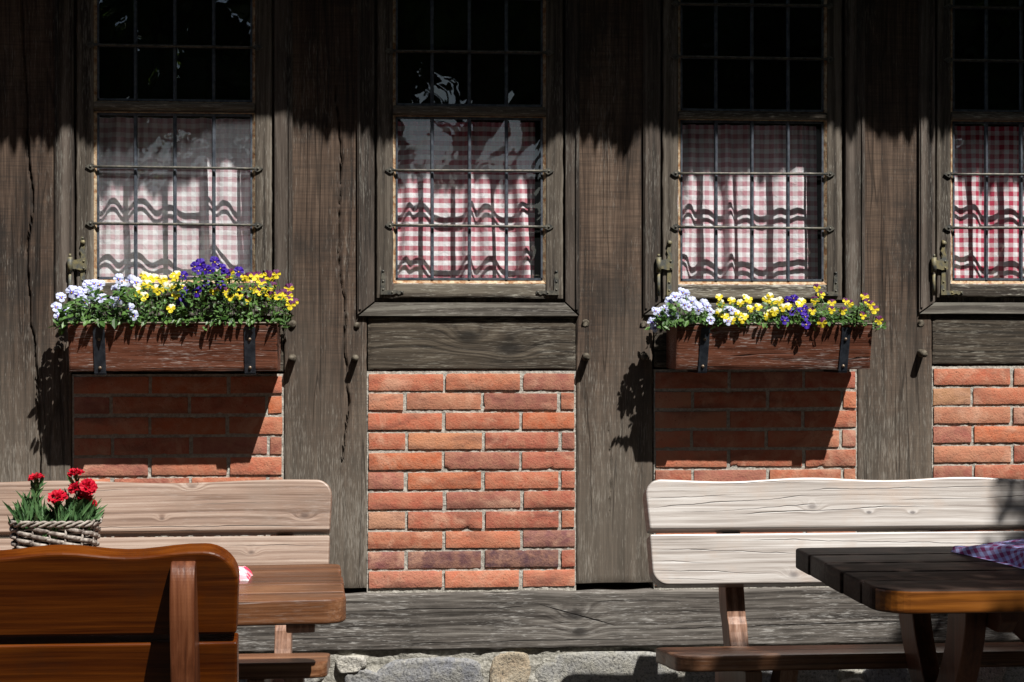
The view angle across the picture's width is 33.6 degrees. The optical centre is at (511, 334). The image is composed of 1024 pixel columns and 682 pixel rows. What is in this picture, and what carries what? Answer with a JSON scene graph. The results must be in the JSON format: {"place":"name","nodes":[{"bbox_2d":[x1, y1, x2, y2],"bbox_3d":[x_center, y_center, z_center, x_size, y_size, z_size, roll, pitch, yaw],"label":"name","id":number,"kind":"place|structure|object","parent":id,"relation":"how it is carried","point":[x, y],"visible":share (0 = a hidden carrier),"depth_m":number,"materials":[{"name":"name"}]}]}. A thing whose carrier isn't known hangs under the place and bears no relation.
{"place":"outdoors","nodes":[
{"label":"outdoors","id":0,"kind":"place"},
{"label":"ground","id":1,"kind":"structure","parent":0,"visible":0},
{"bbox_2d":[0,543,239,681],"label":"garden bench","id":2,"kind":"object","parent":1,"relation":"on","point":[76,613],"visible":1,"depth_m":3.26,"materials":[{"name":"orange wood"}]},
{"bbox_2d":[0,479,331,681],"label":"garden bench","id":3,"kind":"object","parent":1,"relation":"on","point":[285,511],"visible":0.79,"depth_m":4.77,"materials":[{"name":"grey wood"}]},
{"bbox_2d":[237,564,345,632],"bbox_3d":[-1.294,0.955,3.901,1.803,0.751,0.896,0,0,-7],"label":"garden table","id":4,"kind":"object","parent":1,"relation":"on","point":[299,598],"visible":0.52,"depth_m":3.76,"materials":[{"name":"brown wood"}]},
{"bbox_2d":[8,518,102,548],"bbox_3d":[-1.100,0.510,4.084,0.215,0.138,0.143,0,0,0],"label":"wicker basket","id":5,"kind":"object","parent":4,"relation":"on","point":[32,536],"visible":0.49,"depth_m":4.02,"materials":[{"name":"wicker"}]},
{"bbox_2d":[3,472,49,529],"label":"carnation plant","id":6,"kind":"object","parent":5,"relation":"in","point":[25,509],"visible":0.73,"depth_m":4.06,"materials":[{"name":"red plant"}]},
{"bbox_2d":[29,489,67,538],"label":"carnation plant","id":7,"kind":"object","parent":5,"relation":"in","point":[56,497],"visible":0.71,"depth_m":4.04,"materials":[{"name":"red plant"}]},
{"bbox_2d":[52,468,107,530],"bbox_3d":[-1.046,0.402,4.090,0.132,0.162,0.132,0,0,-5],"label":"carnation plant","id":8,"kind":"object","parent":5,"relation":"on","point":[82,504],"visible":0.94,"depth_m":4.07,"materials":[{"name":"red plant"}]},
{"bbox_2d":[238,566,252,580],"bbox_3d":[-0.724,0.562,4.036,0.209,0.034,0.117,0,0,-5],"label":"checked cloth","id":9,"kind":"object","parent":4,"relation":"on","point":[246,574],"visible":0.12,"depth_m":4.01,"materials":[{"name":"fabric"}]},
{"bbox_2d":[0,0,1023,681],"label":"timber house","id":10,"kind":"structure","parent":1,"relation":"on","point":[488,460],"depth_m":5.33,"materials":[{"name":"brown wood"}]},
{"bbox_2d":[68,322,279,374],"bbox_3d":[-1.015,0.041,5.127,0.614,0.157,0.204,0,0,-5],"label":"flower box","id":11,"kind":"object","parent":10,"relation":"attached to","point":[123,346],"visible":1,"depth_m":5.04,"materials":[{"name":"paint"}]},
{"bbox_2d":[48,273,146,335],"bbox_3d":[-1.240,-0.092,5.089,0.298,0.192,0.234,0,0,-5],"label":"viola plant","id":12,"kind":"object","parent":11,"relation":"in","point":[65,314],"visible":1,"depth_m":5.08,"materials":[{"name":"white plant"}]},
{"bbox_2d":[121,271,192,329],"bbox_3d":[-1.062,-0.104,5.103,0.204,0.183,0.212,0,0,-5],"label":"viola plant","id":13,"kind":"object","parent":11,"relation":"in","point":[149,279],"visible":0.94,"depth_m":5.10,"materials":[{"name":"plant"}]},
{"bbox_2d":[166,256,243,330],"bbox_3d":[-0.926,-0.127,5.117,0.219,0.230,0.218,0,0,-5],"label":"viola plant","id":14,"kind":"object","parent":11,"relation":"on","point":[199,268],"visible":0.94,"depth_m":5.08,"materials":[{"name":"green plant"}]},
{"bbox_2d":[209,268,298,330],"bbox_3d":[-0.780,-0.106,5.129,0.262,0.194,0.218,0,0,-5],"label":"viola plant","id":15,"kind":"object","parent":11,"relation":"in","point":[282,295],"visible":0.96,"depth_m":5.11,"materials":[{"name":"plant"}]},
{"bbox_2d":[55,0,292,315],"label":"window","id":16,"kind":"structure","parent":10,"relation":"in","point":[269,108],"depth_m":5.24,"materials":[{"name":"brown wood"}]},
{"bbox_2d":[100,117,255,282],"bbox_3d":[-1.057,-0.407,5.296,0.532,0.548,0.067,0,0,-5],"label":"curtain","id":17,"kind":"object","parent":10,"relation":"hanging from","point":[155,188],"visible":0.66,"depth_m":5.31,"materials":[{"name":"fabric"}]},
{"bbox_2d":[392,121,534,283],"bbox_3d":[-0.167,-0.405,5.387,0.484,0.546,0.047,0,0,-2],"label":"curtain","id":18,"kind":"object","parent":10,"relation":"hanging from","point":[450,202],"visible":0.7,"depth_m":5.39,"materials":[{"name":"fabric"}]},
{"bbox_2d":[357,0,578,315],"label":"window","id":19,"kind":"structure","parent":10,"relation":"in","point":[379,110],"depth_m":5.31,"materials":[{"name":"brown wood"}]},
{"bbox_2d":[678,124,817,284],"bbox_3d":[0.740,-0.404,5.451,0.511,0.545,0.048,0,0,-5],"label":"curtain","id":20,"kind":"object","parent":10,"relation":"hanging from","point":[734,204],"visible":0.77,"depth_m":5.46,"materials":[{"name":"fabric"}]},
{"bbox_2d":[643,0,864,314],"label":"window","id":21,"kind":"structure","parent":10,"relation":"in","point":[664,114],"depth_m":5.38,"materials":[{"name":"brown wood"}]},
{"bbox_2d":[666,323,872,372],"bbox_3d":[0.797,0.040,5.276,0.607,0.153,0.204,0,0,-5],"label":"flower box","id":22,"kind":"object","parent":10,"relation":"attached to","point":[702,348],"visible":0.99,"depth_m":5.19,"materials":[{"name":"paint"}]},
{"bbox_2d":[644,287,736,333],"bbox_3d":[0.546,-0.075,5.235,0.262,0.149,0.228,0,0,-5],"label":"viola plant","id":23,"kind":"object","parent":22,"relation":"in","point":[672,315],"visible":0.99,"depth_m":5.20,"materials":[{"name":"white plant"}]},
{"bbox_2d":[714,292,805,327],"bbox_3d":[0.765,-0.072,5.256,0.324,0.123,0.223,0,0,-5],"label":"viola plant","id":24,"kind":"object","parent":22,"relation":"on","point":[771,313],"visible":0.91,"depth_m":5.18,"materials":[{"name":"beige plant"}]},
{"bbox_2d":[773,294,821,329],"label":"viola plant","id":25,"kind":"object","parent":22,"relation":"in","point":[802,311],"visible":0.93,"depth_m":5.17,"materials":[{"name":"purple plant"}]},
{"bbox_2d":[793,284,886,331],"bbox_3d":[1.016,-0.085,5.276,0.262,0.155,0.221,0,0,-5],"label":"viola plant","id":26,"kind":"object","parent":22,"relation":"in","point":[843,311],"visible":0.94,"depth_m":5.21,"materials":[{"name":"yellow plant"}]},
{"bbox_2d":[918,0,1023,313],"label":"window","id":27,"kind":"structure","parent":10,"relation":"in","point":[937,282],"depth_m":5.43,"materials":[{"name":"brown wood"}]},
{"bbox_2d":[950,126,1023,277],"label":"curtain","id":28,"kind":"object","parent":10,"relation":"hanging from","point":[1003,203],"visible":0.56,"depth_m":5.53,"materials":[{"name":"fabric"}]},
{"bbox_2d":[643,477,1023,681],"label":"garden bench","id":29,"kind":"object","parent":1,"relation":"on","point":[729,560],"visible":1,"depth_m":4.90,"materials":[{"name":"brown wood"}]},
{"bbox_2d":[796,546,1023,681],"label":"garden table","id":30,"kind":"object","parent":1,"relation":"on","point":[972,597],"visible":1,"depth_m":4.07,"materials":[{"name":"brown wood"}]},
{"bbox_2d":[951,539,1023,568],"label":"checked cloth","id":31,"kind":"object","parent":30,"relation":"on","point":[1009,552],"visible":1,"depth_m":4.36,"materials":[{"name":"purple fabric"}]}
]}

